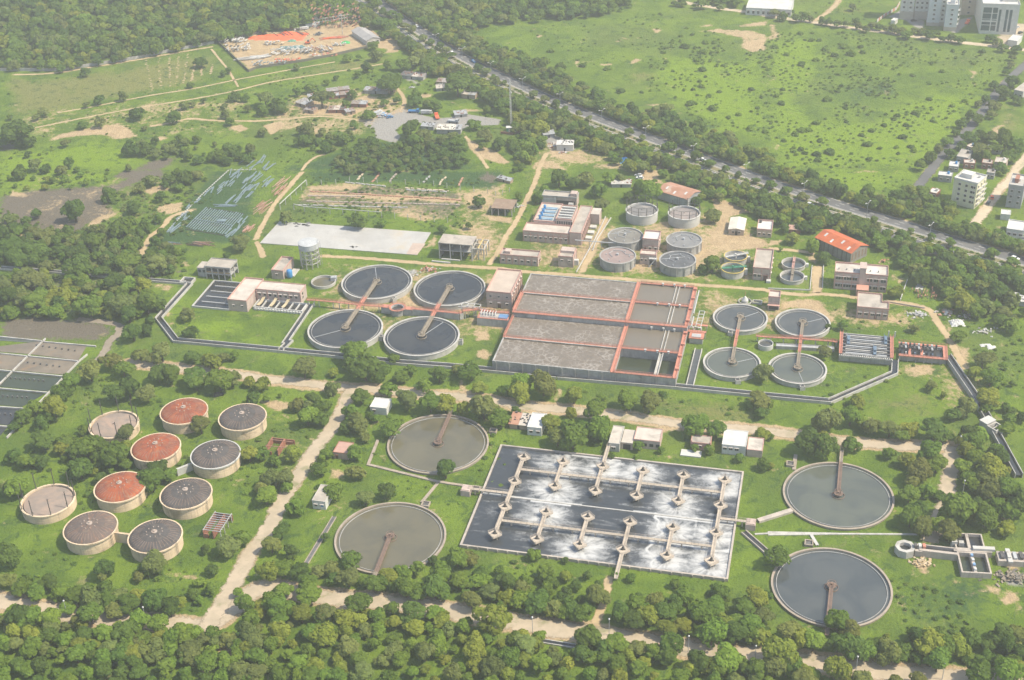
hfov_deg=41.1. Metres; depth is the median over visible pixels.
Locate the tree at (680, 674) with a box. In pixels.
[669,668,689,679]
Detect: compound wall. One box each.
[0,41,213,70]
[218,28,369,71]
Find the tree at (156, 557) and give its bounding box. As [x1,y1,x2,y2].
[141,549,167,573]
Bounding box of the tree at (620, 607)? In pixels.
[612,599,628,622]
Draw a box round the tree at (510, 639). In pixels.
[506,630,519,645]
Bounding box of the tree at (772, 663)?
[762,655,786,677]
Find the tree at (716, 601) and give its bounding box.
[705,594,724,612]
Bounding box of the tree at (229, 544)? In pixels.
[215,533,240,557]
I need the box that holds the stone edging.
[169,169,255,228]
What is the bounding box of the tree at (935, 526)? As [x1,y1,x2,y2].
[931,516,945,532]
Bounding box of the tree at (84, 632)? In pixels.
[72,626,92,639]
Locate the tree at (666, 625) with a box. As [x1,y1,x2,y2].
[655,619,677,633]
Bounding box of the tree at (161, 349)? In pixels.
[152,341,169,360]
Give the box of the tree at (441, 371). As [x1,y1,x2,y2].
[427,366,449,382]
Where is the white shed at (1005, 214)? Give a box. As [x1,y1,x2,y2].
[1000,209,1010,220]
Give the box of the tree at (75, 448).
[64,435,97,459]
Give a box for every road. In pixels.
[0,579,1023,679]
[130,360,949,450]
[356,0,1023,273]
[380,0,1023,264]
[686,1,1023,50]
[914,62,1023,185]
[920,446,960,543]
[970,154,1023,223]
[997,23,1023,44]
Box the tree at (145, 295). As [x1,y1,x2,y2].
[135,289,156,313]
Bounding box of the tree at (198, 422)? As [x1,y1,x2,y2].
[189,415,210,433]
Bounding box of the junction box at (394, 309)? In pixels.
[381,301,413,316]
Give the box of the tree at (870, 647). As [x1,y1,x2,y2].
[857,640,876,661]
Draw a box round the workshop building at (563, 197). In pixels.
[542,190,578,205]
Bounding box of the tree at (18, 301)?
[14,291,32,305]
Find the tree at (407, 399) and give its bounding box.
[395,389,416,410]
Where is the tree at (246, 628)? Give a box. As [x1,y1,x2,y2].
[239,621,260,640]
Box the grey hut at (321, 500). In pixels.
[312,484,333,509]
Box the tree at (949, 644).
[939,632,954,654]
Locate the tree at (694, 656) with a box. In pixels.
[687,649,708,677]
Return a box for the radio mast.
[508,79,511,123]
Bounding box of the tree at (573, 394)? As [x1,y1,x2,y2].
[564,386,581,403]
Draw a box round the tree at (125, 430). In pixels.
[115,423,133,439]
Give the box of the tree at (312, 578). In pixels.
[297,574,317,587]
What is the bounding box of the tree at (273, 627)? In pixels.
[267,620,291,646]
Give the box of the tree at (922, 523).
[910,515,932,536]
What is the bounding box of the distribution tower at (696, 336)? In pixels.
[688,311,707,343]
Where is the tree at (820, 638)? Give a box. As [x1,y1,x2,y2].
[804,627,828,650]
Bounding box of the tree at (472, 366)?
[457,360,482,380]
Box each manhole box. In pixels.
[421,500,430,507]
[489,427,497,433]
[786,460,794,467]
[804,539,813,547]
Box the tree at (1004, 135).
[997,127,1012,149]
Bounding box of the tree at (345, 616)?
[333,609,356,625]
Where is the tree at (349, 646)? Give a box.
[337,634,359,656]
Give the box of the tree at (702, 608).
[688,600,712,622]
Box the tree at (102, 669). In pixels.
[93,661,111,679]
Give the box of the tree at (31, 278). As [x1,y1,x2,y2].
[19,270,46,289]
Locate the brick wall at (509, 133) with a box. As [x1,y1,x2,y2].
[500,131,518,134]
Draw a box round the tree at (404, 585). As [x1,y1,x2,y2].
[394,577,413,596]
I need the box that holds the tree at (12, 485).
[4,476,30,496]
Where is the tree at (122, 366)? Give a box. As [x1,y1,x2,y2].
[112,360,136,376]
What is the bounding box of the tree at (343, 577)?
[334,567,359,586]
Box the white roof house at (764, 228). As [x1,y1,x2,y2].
[756,219,772,237]
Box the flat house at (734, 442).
[722,429,763,457]
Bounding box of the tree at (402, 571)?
[393,565,412,577]
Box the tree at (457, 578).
[449,571,469,588]
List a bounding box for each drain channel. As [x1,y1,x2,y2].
[0,266,185,284]
[155,282,556,379]
[278,303,313,349]
[304,516,336,563]
[543,639,575,647]
[557,359,898,404]
[686,348,701,386]
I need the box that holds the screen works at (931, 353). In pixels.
[898,339,947,364]
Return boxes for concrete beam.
[432,260,450,263]
[441,258,459,260]
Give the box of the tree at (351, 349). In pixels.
[339,340,367,357]
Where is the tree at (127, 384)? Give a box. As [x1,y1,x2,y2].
[119,376,139,399]
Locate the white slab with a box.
[680,449,701,457]
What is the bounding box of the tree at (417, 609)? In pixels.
[399,600,426,623]
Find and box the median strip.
[364,0,1023,269]
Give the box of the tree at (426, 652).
[414,641,435,660]
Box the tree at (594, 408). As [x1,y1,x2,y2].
[583,400,606,417]
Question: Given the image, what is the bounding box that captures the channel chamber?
[179,276,195,283]
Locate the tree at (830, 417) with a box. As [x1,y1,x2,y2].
[814,407,842,429]
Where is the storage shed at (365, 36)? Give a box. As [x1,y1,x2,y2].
[351,27,379,44]
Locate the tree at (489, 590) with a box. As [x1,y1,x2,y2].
[479,583,499,598]
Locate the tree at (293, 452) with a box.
[282,444,302,461]
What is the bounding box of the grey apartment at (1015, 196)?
[1005,173,1023,208]
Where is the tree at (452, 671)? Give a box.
[441,661,461,679]
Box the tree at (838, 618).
[823,608,849,631]
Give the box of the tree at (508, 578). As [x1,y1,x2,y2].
[495,572,515,588]
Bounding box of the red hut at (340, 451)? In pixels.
[333,441,353,459]
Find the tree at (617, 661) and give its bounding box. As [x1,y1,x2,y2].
[606,652,626,672]
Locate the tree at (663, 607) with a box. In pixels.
[652,602,678,619]
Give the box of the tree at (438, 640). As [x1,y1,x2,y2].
[426,633,446,656]
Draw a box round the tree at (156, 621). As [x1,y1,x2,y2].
[147,613,168,631]
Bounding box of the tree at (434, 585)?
[422,573,450,600]
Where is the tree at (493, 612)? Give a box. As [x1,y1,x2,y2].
[472,603,512,635]
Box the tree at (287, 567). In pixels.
[274,559,293,576]
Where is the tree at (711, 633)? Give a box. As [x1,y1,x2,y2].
[695,616,728,647]
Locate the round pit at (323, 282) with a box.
[311,275,336,288]
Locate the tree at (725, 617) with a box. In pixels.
[717,612,732,626]
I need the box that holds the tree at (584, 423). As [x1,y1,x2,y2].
[577,420,593,431]
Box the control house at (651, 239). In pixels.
[642,230,660,251]
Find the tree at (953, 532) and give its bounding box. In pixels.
[937,518,961,541]
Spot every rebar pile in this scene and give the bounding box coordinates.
[185,241,212,246]
[242,224,254,231]
[253,199,272,213]
[272,176,290,195]
[310,3,360,28]
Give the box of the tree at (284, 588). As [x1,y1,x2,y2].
[273,582,294,595]
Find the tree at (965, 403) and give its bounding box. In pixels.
[954,396,977,417]
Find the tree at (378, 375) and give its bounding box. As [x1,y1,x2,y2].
[367,361,391,381]
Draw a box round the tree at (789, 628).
[776,619,802,637]
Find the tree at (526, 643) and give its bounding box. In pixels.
[513,633,535,654]
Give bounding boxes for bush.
[547,48,555,52]
[603,65,611,70]
[616,88,625,93]
[679,43,689,48]
[686,100,695,106]
[697,49,706,53]
[698,67,706,71]
[708,105,716,111]
[747,124,753,131]
[771,44,778,48]
[791,131,798,136]
[797,128,805,132]
[798,61,805,65]
[811,151,821,156]
[812,120,820,123]
[814,157,822,162]
[822,96,832,101]
[824,148,834,154]
[830,52,839,56]
[839,43,847,48]
[845,51,855,56]
[862,141,872,145]
[897,134,907,138]
[910,110,920,115]
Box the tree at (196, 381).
[187,375,204,390]
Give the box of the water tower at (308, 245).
[298,237,321,269]
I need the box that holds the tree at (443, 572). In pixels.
[434,564,450,581]
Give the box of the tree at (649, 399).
[640,389,661,412]
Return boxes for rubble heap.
[376,111,391,117]
[407,270,420,275]
[417,265,440,272]
[547,141,556,149]
[904,310,935,318]
[908,557,935,567]
[935,308,959,317]
[954,311,975,320]
[972,327,997,336]
[978,567,1023,586]
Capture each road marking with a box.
[361,0,1022,271]
[379,6,1022,264]
[384,4,979,246]
[388,4,1022,256]
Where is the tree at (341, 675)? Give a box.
[327,666,347,679]
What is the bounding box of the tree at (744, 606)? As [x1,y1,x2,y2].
[735,599,757,614]
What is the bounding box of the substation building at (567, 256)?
[558,246,578,267]
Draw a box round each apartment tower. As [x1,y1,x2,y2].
[899,0,914,19]
[913,0,928,19]
[926,0,941,25]
[939,0,947,25]
[943,0,960,30]
[959,0,976,14]
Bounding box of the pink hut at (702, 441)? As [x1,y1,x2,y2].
[690,434,711,449]
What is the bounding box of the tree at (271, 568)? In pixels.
[254,560,279,580]
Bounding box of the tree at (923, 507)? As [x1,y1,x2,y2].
[907,500,928,515]
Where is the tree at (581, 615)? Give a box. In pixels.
[569,604,589,621]
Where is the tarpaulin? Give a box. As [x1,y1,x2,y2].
[948,319,965,326]
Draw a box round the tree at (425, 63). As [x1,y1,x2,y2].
[419,57,432,72]
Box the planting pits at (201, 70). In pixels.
[145,54,213,86]
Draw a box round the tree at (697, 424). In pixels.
[681,413,708,435]
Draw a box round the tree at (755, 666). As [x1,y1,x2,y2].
[746,657,768,679]
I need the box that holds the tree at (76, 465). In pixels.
[67,457,93,478]
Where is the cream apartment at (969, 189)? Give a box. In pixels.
[951,169,986,208]
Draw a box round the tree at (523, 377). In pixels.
[510,373,532,389]
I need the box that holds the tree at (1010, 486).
[998,477,1022,497]
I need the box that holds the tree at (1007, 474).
[1000,467,1009,476]
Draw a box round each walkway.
[306,297,383,312]
[411,306,463,319]
[462,306,509,318]
[756,333,837,347]
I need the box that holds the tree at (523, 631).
[516,628,530,634]
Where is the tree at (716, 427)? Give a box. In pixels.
[706,419,726,437]
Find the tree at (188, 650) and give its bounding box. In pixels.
[179,644,200,665]
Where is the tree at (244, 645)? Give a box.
[239,641,259,653]
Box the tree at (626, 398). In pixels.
[617,388,637,410]
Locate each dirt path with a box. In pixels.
[14,46,212,74]
[35,63,382,127]
[57,62,333,112]
[77,317,124,361]
[139,208,193,255]
[150,115,364,126]
[210,49,238,86]
[252,172,303,239]
[254,241,265,257]
[301,154,324,169]
[322,254,856,298]
[397,88,406,109]
[464,136,488,168]
[487,152,549,264]
[579,218,607,272]
[590,576,613,623]
[768,247,814,254]
[811,266,822,292]
[813,0,839,20]
[886,300,969,369]
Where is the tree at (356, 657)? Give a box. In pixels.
[349,650,365,665]
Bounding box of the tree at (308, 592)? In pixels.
[295,580,321,604]
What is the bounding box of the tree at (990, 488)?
[977,478,1003,498]
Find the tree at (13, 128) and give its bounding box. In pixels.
[0,119,34,140]
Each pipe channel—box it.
[741,530,784,566]
[757,508,793,523]
[776,343,833,351]
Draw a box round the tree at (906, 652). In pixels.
[892,643,912,663]
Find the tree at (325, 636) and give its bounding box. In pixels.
[307,621,337,646]
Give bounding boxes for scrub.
[0,1,1023,636]
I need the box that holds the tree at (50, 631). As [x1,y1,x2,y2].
[37,622,58,641]
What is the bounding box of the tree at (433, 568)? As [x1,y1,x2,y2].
[429,565,451,581]
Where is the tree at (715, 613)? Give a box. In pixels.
[707,606,724,620]
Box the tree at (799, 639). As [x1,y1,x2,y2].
[788,628,809,649]
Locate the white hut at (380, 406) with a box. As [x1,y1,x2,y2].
[370,397,391,414]
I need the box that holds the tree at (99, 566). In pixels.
[93,558,114,575]
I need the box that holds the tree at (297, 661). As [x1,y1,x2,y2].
[287,654,307,669]
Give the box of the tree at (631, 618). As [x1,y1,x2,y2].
[622,609,644,628]
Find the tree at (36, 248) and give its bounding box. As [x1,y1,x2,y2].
[18,240,47,265]
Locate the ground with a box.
[0,0,1023,679]
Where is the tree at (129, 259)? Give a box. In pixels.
[114,250,140,268]
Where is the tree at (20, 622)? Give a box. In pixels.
[16,614,24,626]
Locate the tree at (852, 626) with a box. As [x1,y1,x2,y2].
[837,619,860,635]
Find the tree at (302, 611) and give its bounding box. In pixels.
[291,603,311,622]
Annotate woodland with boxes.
[0,0,352,71]
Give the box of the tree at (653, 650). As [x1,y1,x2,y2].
[645,643,659,659]
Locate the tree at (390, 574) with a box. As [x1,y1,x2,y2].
[378,568,397,582]
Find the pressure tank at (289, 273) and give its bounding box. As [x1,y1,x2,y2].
[286,269,292,278]
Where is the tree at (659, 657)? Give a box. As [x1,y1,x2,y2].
[656,647,677,664]
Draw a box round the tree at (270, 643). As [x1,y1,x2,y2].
[261,636,278,654]
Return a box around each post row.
[279,180,306,209]
[293,204,447,222]
[306,177,487,192]
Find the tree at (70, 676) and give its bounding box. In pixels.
[59,673,77,679]
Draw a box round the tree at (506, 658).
[495,645,520,667]
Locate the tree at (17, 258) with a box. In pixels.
[4,246,26,266]
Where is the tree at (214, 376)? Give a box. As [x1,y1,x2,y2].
[204,368,233,390]
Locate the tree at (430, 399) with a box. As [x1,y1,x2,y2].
[418,390,440,412]
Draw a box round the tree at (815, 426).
[811,417,826,431]
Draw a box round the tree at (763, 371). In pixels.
[751,363,773,380]
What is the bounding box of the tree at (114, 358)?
[97,352,122,367]
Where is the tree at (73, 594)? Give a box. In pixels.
[63,584,82,604]
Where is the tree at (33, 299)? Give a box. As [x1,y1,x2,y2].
[21,290,45,308]
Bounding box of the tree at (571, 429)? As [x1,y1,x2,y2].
[559,419,588,450]
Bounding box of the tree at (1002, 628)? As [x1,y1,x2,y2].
[987,622,1016,645]
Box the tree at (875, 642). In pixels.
[866,636,884,651]
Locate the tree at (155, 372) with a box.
[148,363,164,381]
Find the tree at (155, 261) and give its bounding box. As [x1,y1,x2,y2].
[144,253,166,273]
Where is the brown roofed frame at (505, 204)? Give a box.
[491,198,516,216]
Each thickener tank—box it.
[721,262,747,279]
[724,250,749,264]
[780,267,806,284]
[781,255,808,270]
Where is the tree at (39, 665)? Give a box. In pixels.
[30,656,48,675]
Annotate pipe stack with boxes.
[220,37,246,42]
[224,43,250,50]
[233,56,260,60]
[250,53,270,58]
[251,60,285,65]
[265,40,283,44]
[271,45,312,55]
[274,57,300,62]
[278,45,304,49]
[305,44,332,52]
[309,52,337,56]
[319,36,348,39]
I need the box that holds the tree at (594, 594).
[586,583,611,605]
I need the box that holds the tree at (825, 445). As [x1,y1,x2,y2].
[809,432,839,458]
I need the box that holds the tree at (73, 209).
[60,199,84,221]
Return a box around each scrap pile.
[912,286,936,298]
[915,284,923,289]
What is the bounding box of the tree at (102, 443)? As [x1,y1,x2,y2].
[90,436,108,450]
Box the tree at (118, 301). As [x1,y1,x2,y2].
[107,294,136,315]
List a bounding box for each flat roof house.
[929,187,940,197]
[937,171,952,182]
[948,161,959,172]
[956,149,972,163]
[963,159,975,168]
[966,143,972,149]
[981,158,992,168]
[986,168,995,178]
[988,144,1002,153]
[994,156,1008,165]
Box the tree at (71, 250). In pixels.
[64,244,88,257]
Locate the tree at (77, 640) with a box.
[70,637,86,646]
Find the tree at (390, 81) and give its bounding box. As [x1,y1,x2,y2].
[376,72,402,93]
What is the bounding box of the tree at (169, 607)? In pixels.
[160,596,179,615]
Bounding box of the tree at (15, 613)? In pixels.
[4,604,30,629]
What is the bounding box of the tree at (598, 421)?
[587,415,610,440]
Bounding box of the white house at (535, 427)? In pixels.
[527,412,546,435]
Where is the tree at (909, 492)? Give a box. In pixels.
[898,484,920,502]
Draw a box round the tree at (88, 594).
[79,585,100,605]
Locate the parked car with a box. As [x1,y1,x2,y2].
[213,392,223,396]
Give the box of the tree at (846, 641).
[836,632,866,660]
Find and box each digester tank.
[63,510,118,554]
[93,471,146,512]
[127,518,183,561]
[130,433,181,469]
[159,477,212,519]
[160,397,208,433]
[190,439,240,478]
[218,403,266,440]
[599,247,635,272]
[608,227,642,250]
[659,251,695,276]
[666,231,701,254]
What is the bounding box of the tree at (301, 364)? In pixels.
[292,355,316,377]
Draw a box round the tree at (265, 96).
[256,91,274,104]
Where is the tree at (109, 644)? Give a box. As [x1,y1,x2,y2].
[98,639,116,651]
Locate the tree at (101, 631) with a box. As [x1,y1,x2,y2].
[92,623,113,640]
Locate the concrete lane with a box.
[198,388,355,627]
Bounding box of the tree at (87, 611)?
[76,601,104,624]
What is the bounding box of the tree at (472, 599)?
[461,590,481,608]
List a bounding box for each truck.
[374,109,382,115]
[408,108,419,112]
[421,109,432,114]
[434,112,439,118]
[447,118,459,123]
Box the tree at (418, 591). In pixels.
[409,583,425,600]
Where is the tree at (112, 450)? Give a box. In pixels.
[98,440,128,466]
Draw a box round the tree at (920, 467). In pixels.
[907,457,932,481]
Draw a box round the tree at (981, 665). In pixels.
[965,656,993,679]
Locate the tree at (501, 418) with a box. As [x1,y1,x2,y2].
[488,407,511,426]
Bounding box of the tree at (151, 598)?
[141,587,166,610]
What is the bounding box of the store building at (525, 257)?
[500,248,540,266]
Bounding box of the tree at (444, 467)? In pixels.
[436,459,455,478]
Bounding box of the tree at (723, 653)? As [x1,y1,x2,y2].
[714,641,742,672]
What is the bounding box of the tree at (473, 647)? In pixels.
[462,635,486,660]
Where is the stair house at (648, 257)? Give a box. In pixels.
[640,249,656,266]
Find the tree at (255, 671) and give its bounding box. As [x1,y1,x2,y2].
[244,663,267,679]
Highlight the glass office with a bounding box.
[974,0,1020,34]
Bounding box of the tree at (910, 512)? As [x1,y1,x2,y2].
[897,504,921,526]
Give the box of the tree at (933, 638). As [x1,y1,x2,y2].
[913,626,945,655]
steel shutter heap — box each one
[166,222,180,232]
[175,211,189,219]
[203,186,222,196]
[213,204,236,206]
[218,175,235,188]
[224,225,241,237]
[225,193,243,203]
[229,168,241,177]
[238,183,255,197]
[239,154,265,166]
[242,175,256,183]
[248,178,273,190]
[249,161,275,170]
[250,171,270,182]
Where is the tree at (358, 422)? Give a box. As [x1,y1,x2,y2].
[347,411,368,433]
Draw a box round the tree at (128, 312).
[120,304,135,322]
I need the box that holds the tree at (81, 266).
[61,252,92,275]
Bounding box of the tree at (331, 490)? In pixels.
[323,483,343,500]
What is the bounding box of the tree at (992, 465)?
[980,452,1005,477]
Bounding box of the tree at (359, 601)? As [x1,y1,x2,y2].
[344,592,372,611]
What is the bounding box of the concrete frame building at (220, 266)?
[196,257,238,280]
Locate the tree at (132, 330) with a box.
[121,323,141,340]
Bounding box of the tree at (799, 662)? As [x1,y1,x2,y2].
[788,656,802,671]
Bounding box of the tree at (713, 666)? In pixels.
[708,660,726,674]
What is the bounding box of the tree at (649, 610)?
[637,604,660,624]
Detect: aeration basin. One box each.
[460,442,755,581]
[492,273,699,385]
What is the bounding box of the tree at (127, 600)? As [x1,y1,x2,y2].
[116,593,140,614]
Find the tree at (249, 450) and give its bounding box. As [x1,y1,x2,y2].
[239,445,257,461]
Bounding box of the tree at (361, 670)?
[348,661,373,679]
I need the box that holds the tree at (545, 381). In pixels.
[531,369,556,396]
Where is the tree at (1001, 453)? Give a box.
[990,447,1009,462]
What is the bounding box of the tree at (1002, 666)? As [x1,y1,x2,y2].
[992,657,1023,679]
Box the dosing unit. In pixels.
[738,292,761,304]
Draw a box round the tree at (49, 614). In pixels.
[36,607,61,625]
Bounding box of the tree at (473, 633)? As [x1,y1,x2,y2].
[466,630,484,643]
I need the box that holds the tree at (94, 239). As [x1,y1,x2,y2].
[85,233,105,245]
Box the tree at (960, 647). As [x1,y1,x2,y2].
[951,632,971,656]
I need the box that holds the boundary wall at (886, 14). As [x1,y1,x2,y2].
[877,2,899,21]
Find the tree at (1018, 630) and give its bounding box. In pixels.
[1008,624,1023,643]
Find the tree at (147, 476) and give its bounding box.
[136,467,164,492]
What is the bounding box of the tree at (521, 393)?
[507,380,529,403]
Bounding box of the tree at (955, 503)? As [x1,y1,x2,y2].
[941,491,978,519]
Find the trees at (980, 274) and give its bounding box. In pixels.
[0,0,1023,679]
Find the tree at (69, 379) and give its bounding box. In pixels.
[59,372,80,387]
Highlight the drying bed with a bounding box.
[0,336,95,438]
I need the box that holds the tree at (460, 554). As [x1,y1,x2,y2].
[446,545,468,566]
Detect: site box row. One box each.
[294,26,308,30]
[305,21,319,26]
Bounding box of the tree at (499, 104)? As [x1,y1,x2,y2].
[494,97,511,113]
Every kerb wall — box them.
[576,216,605,272]
[592,217,610,250]
[768,288,810,290]
[883,300,924,308]
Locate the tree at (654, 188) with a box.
[634,179,662,202]
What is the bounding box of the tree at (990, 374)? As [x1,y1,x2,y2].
[979,368,1004,386]
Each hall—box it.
[438,234,476,260]
[523,202,615,248]
[728,216,746,235]
[746,0,793,16]
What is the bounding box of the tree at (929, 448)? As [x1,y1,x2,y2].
[916,439,941,459]
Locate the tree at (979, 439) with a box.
[962,431,984,450]
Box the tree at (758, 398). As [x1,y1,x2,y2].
[749,390,770,407]
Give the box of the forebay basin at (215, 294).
[192,280,239,310]
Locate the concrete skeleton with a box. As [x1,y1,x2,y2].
[472,238,489,259]
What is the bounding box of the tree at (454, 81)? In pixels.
[444,72,469,96]
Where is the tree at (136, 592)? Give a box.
[129,588,144,604]
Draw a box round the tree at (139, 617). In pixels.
[129,608,150,628]
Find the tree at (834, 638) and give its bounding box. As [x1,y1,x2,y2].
[827,632,841,652]
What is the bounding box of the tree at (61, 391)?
[49,384,70,400]
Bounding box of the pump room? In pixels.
[271,256,299,279]
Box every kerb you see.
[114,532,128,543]
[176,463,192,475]
[363,0,1023,270]
[366,439,481,487]
[392,17,1022,265]
[420,482,438,502]
[754,531,916,535]
[792,454,797,469]
[809,534,818,545]
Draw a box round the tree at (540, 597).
[524,589,549,614]
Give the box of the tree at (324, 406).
[311,400,332,415]
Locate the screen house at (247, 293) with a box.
[227,277,307,313]
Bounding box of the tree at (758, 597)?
[745,585,768,606]
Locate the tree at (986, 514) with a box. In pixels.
[975,501,998,528]
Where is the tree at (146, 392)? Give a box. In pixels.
[134,384,155,401]
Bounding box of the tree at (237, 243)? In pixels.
[229,233,249,249]
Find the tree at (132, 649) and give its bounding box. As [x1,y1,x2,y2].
[123,644,140,657]
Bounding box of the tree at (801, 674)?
[791,668,818,679]
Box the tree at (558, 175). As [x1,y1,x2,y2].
[551,169,567,186]
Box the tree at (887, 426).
[878,419,900,437]
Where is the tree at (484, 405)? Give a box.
[467,394,500,419]
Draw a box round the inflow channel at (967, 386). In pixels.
[946,353,1023,477]
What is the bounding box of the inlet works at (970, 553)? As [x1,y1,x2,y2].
[894,533,1023,578]
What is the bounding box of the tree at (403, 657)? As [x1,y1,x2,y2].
[392,650,409,666]
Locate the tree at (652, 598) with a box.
[645,591,663,604]
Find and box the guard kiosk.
[891,18,897,23]
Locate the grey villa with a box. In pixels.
[1013,83,1023,97]
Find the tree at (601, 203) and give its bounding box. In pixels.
[594,198,609,207]
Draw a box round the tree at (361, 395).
[350,388,370,403]
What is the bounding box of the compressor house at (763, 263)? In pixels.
[752,248,773,283]
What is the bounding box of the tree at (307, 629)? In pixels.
[300,623,318,638]
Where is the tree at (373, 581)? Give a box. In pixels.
[362,575,385,592]
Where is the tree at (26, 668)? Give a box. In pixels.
[15,660,33,677]
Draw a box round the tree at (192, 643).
[177,639,202,656]
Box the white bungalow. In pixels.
[1006,219,1023,239]
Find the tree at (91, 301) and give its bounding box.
[71,294,102,317]
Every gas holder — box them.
[17,469,76,524]
[87,396,139,441]
[626,195,657,225]
[668,198,700,228]
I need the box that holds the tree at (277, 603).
[265,593,287,616]
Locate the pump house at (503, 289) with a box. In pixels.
[486,268,522,308]
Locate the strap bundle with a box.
[270,30,309,35]
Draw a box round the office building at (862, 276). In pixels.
[833,261,887,295]
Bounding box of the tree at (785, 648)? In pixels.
[761,635,798,664]
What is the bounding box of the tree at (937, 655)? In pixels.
[923,646,951,671]
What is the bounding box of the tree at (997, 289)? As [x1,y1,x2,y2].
[981,280,1007,300]
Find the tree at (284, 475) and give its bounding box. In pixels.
[276,468,293,482]
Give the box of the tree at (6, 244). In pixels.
[0,236,22,257]
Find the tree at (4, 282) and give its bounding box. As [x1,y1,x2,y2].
[0,275,11,288]
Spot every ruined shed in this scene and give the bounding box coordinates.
[202,511,232,538]
[266,437,294,455]
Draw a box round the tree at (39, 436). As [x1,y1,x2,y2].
[29,430,54,449]
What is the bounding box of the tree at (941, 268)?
[933,261,949,278]
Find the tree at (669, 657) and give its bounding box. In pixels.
[662,649,676,665]
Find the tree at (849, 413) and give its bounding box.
[840,405,861,425]
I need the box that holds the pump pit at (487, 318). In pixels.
[477,309,510,327]
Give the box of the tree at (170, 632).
[161,626,179,641]
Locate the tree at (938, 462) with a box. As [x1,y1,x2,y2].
[926,454,948,472]
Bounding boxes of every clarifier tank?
[307,302,383,351]
[334,502,445,575]
[341,265,412,303]
[383,310,463,360]
[387,409,488,474]
[414,270,485,310]
[703,338,760,383]
[713,304,767,337]
[769,344,826,390]
[771,547,892,635]
[775,308,830,343]
[783,450,894,530]
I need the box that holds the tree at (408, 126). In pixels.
[401,119,419,134]
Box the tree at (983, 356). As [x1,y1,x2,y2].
[972,351,998,368]
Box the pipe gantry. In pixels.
[458,303,484,314]
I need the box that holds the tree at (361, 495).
[355,490,374,504]
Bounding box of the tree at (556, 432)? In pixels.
[547,426,565,445]
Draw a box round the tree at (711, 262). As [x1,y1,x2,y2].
[703,255,720,271]
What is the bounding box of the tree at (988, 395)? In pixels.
[976,387,999,406]
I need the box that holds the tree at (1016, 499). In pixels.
[1005,487,1023,513]
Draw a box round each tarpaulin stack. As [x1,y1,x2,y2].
[248,35,265,39]
[255,34,304,40]
[279,31,308,36]
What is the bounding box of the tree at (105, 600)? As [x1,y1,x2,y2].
[98,590,116,606]
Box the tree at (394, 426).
[379,418,401,436]
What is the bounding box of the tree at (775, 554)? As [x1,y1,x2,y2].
[763,544,791,566]
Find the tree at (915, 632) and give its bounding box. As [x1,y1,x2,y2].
[905,626,927,652]
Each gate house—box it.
[979,415,1002,433]
[1007,34,1022,45]
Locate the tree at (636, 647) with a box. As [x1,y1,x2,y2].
[628,640,646,656]
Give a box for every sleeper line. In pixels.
[297,204,407,207]
[307,200,459,205]
[308,195,361,196]
[310,191,460,200]
[345,182,385,186]
[405,187,448,191]
[406,189,446,192]
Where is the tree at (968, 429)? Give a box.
[959,425,976,435]
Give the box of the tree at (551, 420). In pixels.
[541,413,560,429]
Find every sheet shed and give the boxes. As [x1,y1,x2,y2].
[658,182,699,205]
[814,229,868,262]
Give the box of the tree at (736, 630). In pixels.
[723,620,749,643]
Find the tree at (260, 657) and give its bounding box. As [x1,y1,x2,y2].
[243,647,266,663]
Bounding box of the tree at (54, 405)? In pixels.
[41,394,67,417]
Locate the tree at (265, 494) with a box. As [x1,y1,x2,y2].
[255,485,276,504]
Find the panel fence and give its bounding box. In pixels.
[307,14,348,23]
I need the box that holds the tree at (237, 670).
[228,660,248,679]
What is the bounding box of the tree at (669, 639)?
[659,631,683,652]
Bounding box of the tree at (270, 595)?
[261,593,273,609]
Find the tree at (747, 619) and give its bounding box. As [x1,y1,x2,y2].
[740,613,765,630]
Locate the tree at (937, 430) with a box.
[920,417,948,440]
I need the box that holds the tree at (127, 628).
[111,619,137,639]
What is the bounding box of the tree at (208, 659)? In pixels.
[194,650,218,671]
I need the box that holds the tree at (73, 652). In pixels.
[64,643,87,663]
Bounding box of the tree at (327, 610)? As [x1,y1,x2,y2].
[315,603,336,619]
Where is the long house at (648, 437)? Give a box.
[608,425,662,451]
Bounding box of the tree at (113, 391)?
[102,384,125,401]
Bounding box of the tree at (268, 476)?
[259,468,278,484]
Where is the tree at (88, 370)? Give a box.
[75,359,100,380]
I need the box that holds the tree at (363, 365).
[347,353,381,381]
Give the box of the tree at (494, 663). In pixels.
[479,655,504,676]
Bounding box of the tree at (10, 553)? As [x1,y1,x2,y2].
[0,540,22,566]
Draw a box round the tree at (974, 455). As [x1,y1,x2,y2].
[964,448,985,464]
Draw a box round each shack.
[295,97,313,107]
[304,105,317,113]
[326,85,349,91]
[328,91,348,99]
[328,105,345,112]
[344,107,355,114]
[351,99,367,106]
[364,86,388,93]
[400,71,426,79]
[421,122,435,130]
[435,83,448,91]
[436,78,446,83]
[436,124,462,133]
[453,109,467,117]
[461,90,477,98]
[497,175,513,183]
[508,411,531,429]
[542,129,554,137]
[556,139,573,150]
[611,178,632,187]
[788,224,800,233]
[1015,292,1023,305]
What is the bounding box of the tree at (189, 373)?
[182,366,207,382]
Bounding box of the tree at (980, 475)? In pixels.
[976,467,1002,482]
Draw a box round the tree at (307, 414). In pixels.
[297,405,318,425]
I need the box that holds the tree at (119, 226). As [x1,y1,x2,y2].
[108,215,137,237]
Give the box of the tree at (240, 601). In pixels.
[233,593,255,611]
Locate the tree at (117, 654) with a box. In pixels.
[109,646,127,665]
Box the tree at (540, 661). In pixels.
[530,653,551,671]
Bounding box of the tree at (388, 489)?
[377,482,395,497]
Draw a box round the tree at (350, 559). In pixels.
[340,550,362,568]
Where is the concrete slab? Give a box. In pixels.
[260,221,430,254]
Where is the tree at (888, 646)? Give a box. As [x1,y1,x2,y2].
[872,636,901,666]
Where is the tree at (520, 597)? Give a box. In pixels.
[509,589,528,608]

